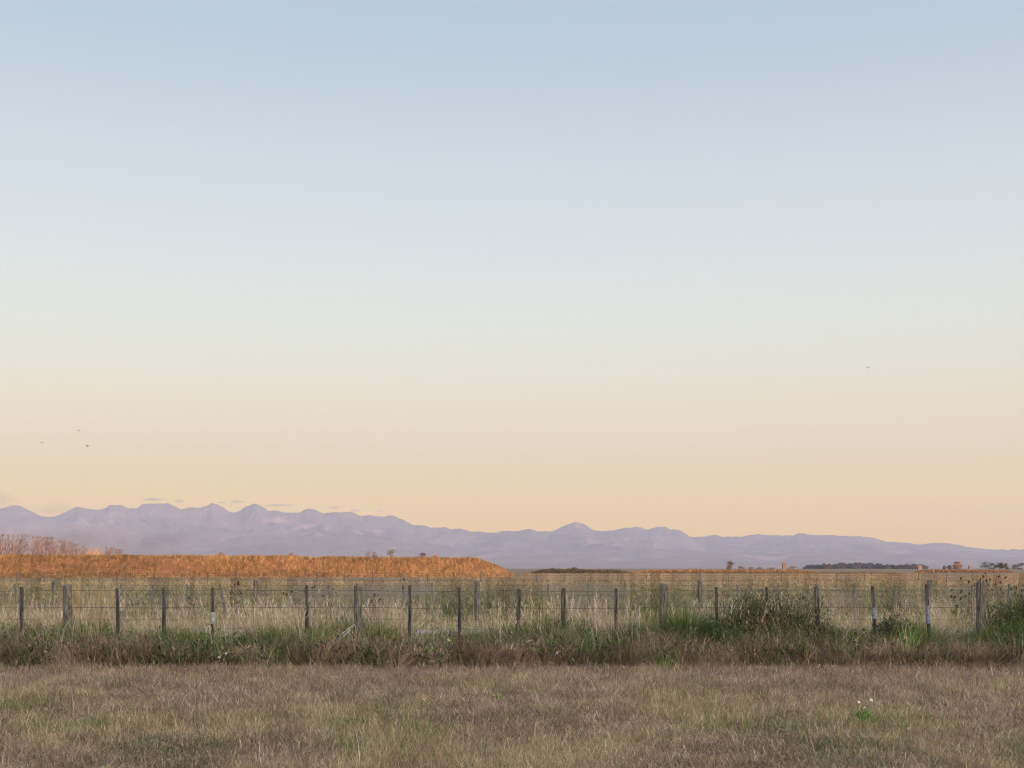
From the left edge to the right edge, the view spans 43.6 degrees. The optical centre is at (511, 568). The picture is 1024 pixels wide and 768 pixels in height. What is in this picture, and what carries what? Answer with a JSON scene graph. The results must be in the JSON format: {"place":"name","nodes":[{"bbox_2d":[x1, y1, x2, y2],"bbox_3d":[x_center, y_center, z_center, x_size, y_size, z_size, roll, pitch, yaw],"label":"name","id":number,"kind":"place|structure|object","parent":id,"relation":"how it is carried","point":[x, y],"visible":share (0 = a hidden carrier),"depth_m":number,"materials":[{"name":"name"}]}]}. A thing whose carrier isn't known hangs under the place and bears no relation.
{"place":"outdoors","nodes":[
{"label":"outdoors","id":0,"kind":"place"},
{"bbox_2d":[0,503,1023,567],"bbox_3d":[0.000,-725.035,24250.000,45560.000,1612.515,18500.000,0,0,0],"label":"mountains","id":1,"kind":"structure","parent":0,"point":[149,529],"depth_m":26313.51,"materials":[{"name":"purple stone"}]},
{"bbox_2d":[0,568,1023,767],"bbox_3d":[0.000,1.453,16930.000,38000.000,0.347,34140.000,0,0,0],"label":"ground","id":2,"kind":"structure","parent":0,"point":[512,570],"depth_m":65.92,"materials":[{"name":"beige plant"}]},
{"bbox_2d":[0,533,11,554],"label":"bare tree","id":3,"kind":"object","parent":2,"relation":"on","point":[3,548],"visible":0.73,"depth_m":499.62,"materials":[{"name":"brown plant"}]},
{"bbox_2d":[2,534,23,554],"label":"bare tree","id":4,"kind":"object","parent":2,"relation":"on","point":[10,542],"visible":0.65,"depth_m":520.14,"materials":[{"name":"brown plant"}]},
{"bbox_2d":[15,533,32,554],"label":"bare tree","id":5,"kind":"object","parent":2,"relation":"on","point":[24,547],"visible":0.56,"depth_m":539.32,"materials":[{"name":"brown plant"}]},
{"bbox_2d":[27,535,41,555],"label":"bare tree","id":6,"kind":"object","parent":2,"relation":"on","point":[33,550],"visible":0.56,"depth_m":559.77,"materials":[{"name":"brown plant"}]},
{"bbox_2d":[28,535,60,554],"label":"bare tree","id":7,"kind":"object","parent":2,"relation":"on","point":[46,545],"visible":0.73,"depth_m":578.95,"materials":[{"name":"brown plant"}]},
{"bbox_2d":[47,539,58,554],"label":"bare tree","id":8,"kind":"object","parent":2,"relation":"on","point":[54,546],"visible":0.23,"depth_m":610.58,"materials":[{"name":"brown plant"}]},
{"bbox_2d":[56,540,71,554],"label":"bare tree","id":9,"kind":"object","parent":2,"relation":"on","point":[62,548],"visible":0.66,"depth_m":639.94,"materials":[{"name":"brown plant"}]},
{"bbox_2d":[65,541,74,554],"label":"bare tree","id":10,"kind":"object","parent":2,"relation":"on","point":[68,548],"visible":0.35,"depth_m":680.85,"materials":[{"name":"brown plant"}]},
{"bbox_2d":[70,543,83,554],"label":"bare tree","id":11,"kind":"object","parent":2,"relation":"on","point":[77,551],"visible":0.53,"depth_m":719.52,"materials":[{"name":"brown plant"}]},
{"bbox_2d":[79,544,87,554],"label":"bare tree","id":12,"kind":"object","parent":2,"relation":"on","point":[84,550],"visible":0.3,"depth_m":758.91,"materials":[{"name":"brown plant"}]},
{"bbox_2d":[49,576,134,630],"bbox_3d":[-8.027,0.813,24.271,1.671,1.413,1.664,0,0,0],"label":"pampas clump","id":13,"kind":"object","parent":2,"relation":"on","point":[75,596],"visible":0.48,"depth_m":24.15,"materials":[{"name":"beige plant"}]},
{"bbox_2d":[84,547,102,554],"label":"golden tree","id":14,"kind":"object","parent":2,"relation":"on","point":[93,552],"visible":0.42,"depth_m":789.63,"materials":[{"name":"orange plant"}]},
{"bbox_2d":[188,596,197,635],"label":"dock plant","id":15,"kind":"object","parent":2,"relation":"on","point":[189,598],"visible":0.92,"depth_m":22.65,"materials":[{"name":"brown plant"}]},
{"bbox_2d":[230,591,237,631],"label":"dock plant","id":16,"kind":"object","parent":2,"relation":"on","point":[231,607],"visible":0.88,"depth_m":22.44,"materials":[{"name":"brown plant"}]},
{"bbox_2d":[234,581,241,611],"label":"dock plant","id":17,"kind":"object","parent":2,"relation":"on","point":[238,595],"visible":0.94,"depth_m":23.42,"materials":[{"name":"brown plant"}]},
{"bbox_2d":[0,553,514,577],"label":"stop bank","id":18,"kind":"structure","parent":2,"relation":"on","point":[249,568],"depth_m":211.86,"materials":[{"name":"orange plant"}]},
{"bbox_2d":[387,549,394,556],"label":"bank shrub","id":19,"kind":"object","parent":18,"relation":"on","point":[389,551],"visible":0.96,"depth_m":226.05,"materials":[{"name":"brown plant"}]},
{"bbox_2d":[303,586,323,619],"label":"dock plant","id":20,"kind":"object","parent":2,"relation":"on","point":[314,597],"visible":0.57,"depth_m":22.81,"materials":[{"name":"brown plant"}]},
{"bbox_2d":[347,624,403,643],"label":"grass clump","id":21,"kind":"object","parent":2,"relation":"on","point":[373,633],"visible":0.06,"depth_m":20.20,"materials":[{"name":"green plant"}]},
{"bbox_2d":[0,647,1023,767],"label":"field grass","id":22,"kind":"structure","parent":2,"relation":"on","point":[399,741],"depth_m":12.01,"materials":[{"name":"beige plant"}]},
{"bbox_2d":[0,605,1023,670],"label":"verge grass","id":23,"kind":"structure","parent":2,"relation":"on","point":[279,644],"depth_m":19.69,"materials":[{"name":"green plant"}]},
{"bbox_2d":[0,583,1023,670],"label":"dry stalks","id":24,"kind":"object","parent":2,"relation":"on","point":[465,656],"visible":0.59,"depth_m":20.17,"materials":[{"name":"beige plant"}]},
{"bbox_2d":[0,572,1023,581],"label":"fence","id":25,"kind":"object","parent":2,"relation":"on","point":[513,573],"visible":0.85,"depth_m":139.93,"materials":[{"name":"wood"}]},
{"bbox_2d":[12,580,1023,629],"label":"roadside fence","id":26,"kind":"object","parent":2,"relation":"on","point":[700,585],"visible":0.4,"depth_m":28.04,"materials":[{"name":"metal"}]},
{"bbox_2d":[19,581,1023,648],"bbox_3d":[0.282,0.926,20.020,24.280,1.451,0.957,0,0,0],"label":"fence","id":27,"kind":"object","parent":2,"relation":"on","point":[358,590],"visible":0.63,"depth_m":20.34,"materials":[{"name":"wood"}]},
{"bbox_2d":[535,624,600,649],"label":"grass clump","id":28,"kind":"object","parent":2,"relation":"on","point":[572,633],"visible":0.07,"depth_m":20.12,"materials":[{"name":"green plant"}]},
{"bbox_2d":[531,567,630,572],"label":"scrub","id":29,"kind":"object","parent":2,"relation":"on","point":[568,570],"visible":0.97,"depth_m":395.69,"materials":[{"name":"brown plant"}]},
{"bbox_2d":[640,622,686,647],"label":"grass clump","id":30,"kind":"object","parent":2,"relation":"on","point":[664,634],"visible":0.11,"depth_m":19.97,"materials":[{"name":"green plant"}]},
{"bbox_2d":[636,598,735,646],"bbox_3d":[2.697,0.960,20.187,2.090,1.120,1.962,0,0,0],"label":"grass clump","id":31,"kind":"object","parent":2,"relation":"on","point":[681,621],"visible":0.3,"depth_m":20.02,"materials":[{"name":"green plant"}]},
{"bbox_2d":[669,621,725,651],"bbox_3d":[3.002,1.149,20.276,1.928,0.741,1.803,0,0,0],"label":"grass clump","id":32,"kind":"object","parent":2,"relation":"on","point":[703,635],"visible":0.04,"depth_m":19.94,"materials":[{"name":"green plant"}]},
{"bbox_2d":[679,600,736,625],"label":"grass clump","id":33,"kind":"object","parent":2,"relation":"on","point":[702,611],"visible":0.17,"depth_m":20.90,"materials":[{"name":"green plant"}]},
{"bbox_2d":[687,613,734,648],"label":"bush","id":34,"kind":"object","parent":2,"relation":"on","point":[715,624],"visible":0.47,"depth_m":20.03,"materials":[{"name":"green plant"}]},
{"bbox_2d":[725,560,733,569],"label":"round tree","id":35,"kind":"object","parent":2,"relation":"on","point":[730,563],"visible":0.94,"depth_m":899.56,"materials":[{"name":"brown plant"}]},
{"bbox_2d":[697,573,848,640],"bbox_3d":[3.975,0.799,20.533,2.850,1.460,1.400,0,0,0],"label":"bush","id":36,"kind":"object","parent":2,"relation":"on","point":[760,612],"visible":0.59,"depth_m":20.29,"materials":[{"name":"green plant"}]},
{"bbox_2d":[653,571,894,572],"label":"dark rushes","id":37,"kind":"object","parent":2,"relation":"on","point":[776,572],"visible":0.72,"depth_m":381.70,"materials":[{"name":"brown plant"}]},
{"bbox_2d":[767,615,839,646],"bbox_3d":[4.443,1.088,20.432,2.350,0.864,2.229,0,0,20],"label":"grass clump","id":38,"kind":"object","parent":2,"relation":"on","point":[801,632],"visible":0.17,"depth_m":20.08,"materials":[{"name":"green plant"}]},
{"bbox_2d":[788,618,844,655],"bbox_3d":[4.838,1.147,20.316,1.008,0.756,0.983,0,0,0],"label":"bush","id":39,"kind":"object","parent":2,"relation":"on","point":[825,630],"visible":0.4,"depth_m":20.19,"materials":[{"name":"green plant"}]},
{"bbox_2d":[849,698,876,725],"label":"daisy plant","id":40,"kind":"object","parent":2,"relation":"on","point":[862,717],"visible":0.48,"depth_m":11.87,"materials":[{"name":"green plant"}]},
{"bbox_2d":[802,562,928,568],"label":"distant woods","id":41,"kind":"object","parent":2,"relation":"on","point":[859,565],"visible":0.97,"depth_m":2916.43,"materials":[{"name":"green plant"}]},
{"bbox_2d":[868,610,927,643],"bbox_3d":[6.202,1.075,20.542,1.085,0.901,0.816,0,0,-17],"label":"bush","id":42,"kind":"object","parent":2,"relation":"on","point":[891,623],"visible":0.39,"depth_m":20.38,"materials":[{"name":"green plant"}]},
{"bbox_2d":[920,590,951,630],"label":"grass clump","id":43,"kind":"object","parent":2,"relation":"on","point":[938,611],"visible":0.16,"depth_m":24.43,"materials":[{"name":"beige plant"}]},
{"bbox_2d":[951,561,962,569],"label":"autumn tree","id":44,"kind":"object","parent":2,"relation":"on","point":[955,566],"visible":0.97,"depth_m":949.90,"materials":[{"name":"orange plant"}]},
{"bbox_2d":[950,589,966,637],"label":"dock plant","id":45,"kind":"object","parent":2,"relation":"on","point":[954,597],"visible":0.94,"depth_m":22.29,"materials":[{"name":"brown plant"}]},
{"bbox_2d":[934,638,993,666],"bbox_3d":[7.007,1.259,19.632,1.335,0.522,1.406,0,0,42],"label":"grass clump","id":46,"kind":"object","parent":2,"relation":"on","point":[958,648],"visible":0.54,"depth_m":19.43,"materials":[{"name":"brown plant"}]},
{"bbox_2d":[960,577,974,631],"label":"dock plant","id":47,"kind":"object","parent":2,"relation":"on","point":[968,600],"visible":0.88,"depth_m":21.98,"materials":[{"name":"brown plant"}]},
{"bbox_2d":[979,572,992,625],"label":"dock plant","id":48,"kind":"object","parent":2,"relation":"on","point":[986,590],"visible":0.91,"depth_m":21.95,"materials":[{"name":"brown plant"}]},
{"bbox_2d":[980,562,991,569],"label":"horizon tree","id":49,"kind":"object","parent":2,"relation":"on","point":[985,565],"visible":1,"depth_m":1499.64,"materials":[{"name":"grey plant"}]},
{"bbox_2d":[959,580,1023,637],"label":"bush","id":50,"kind":"object","parent":2,"relation":"on","point":[1014,611],"visible":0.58,"depth_m":20.36,"materials":[{"name":"green plant"}]},
{"bbox_2d":[994,562,1004,569],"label":"horizon tree","id":51,"kind":"object","parent":2,"relation":"on","point":[1000,565],"visible":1,"depth_m":999.38,"materials":[{"name":"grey plant"}]},
{"bbox_2d":[994,575,1006,615],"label":"dock plant","id":52,"kind":"object","parent":2,"relation":"on","point":[1000,582],"visible":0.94,"depth_m":22.12,"materials":[{"name":"brown plant"}]},
{"bbox_2d":[0,0,1023,549],"label":"sky","id":53,"kind":"structure","parent":0,"point":[493,266],"materials":[{"name":"blue"}]},
{"bbox_2d":[630,569,815,572],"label":"orange grass","id":54,"kind":"structure","parent":0,"point":[710,570],"depth_m":431.46,"materials":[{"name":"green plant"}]},
{"bbox_2d":[915,569,1014,572],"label":"tan grass","id":55,"kind":"structure","parent":0,"point":[962,571],"depth_m":451.10,"materials":[{"name":"beige plant"}]}
]}

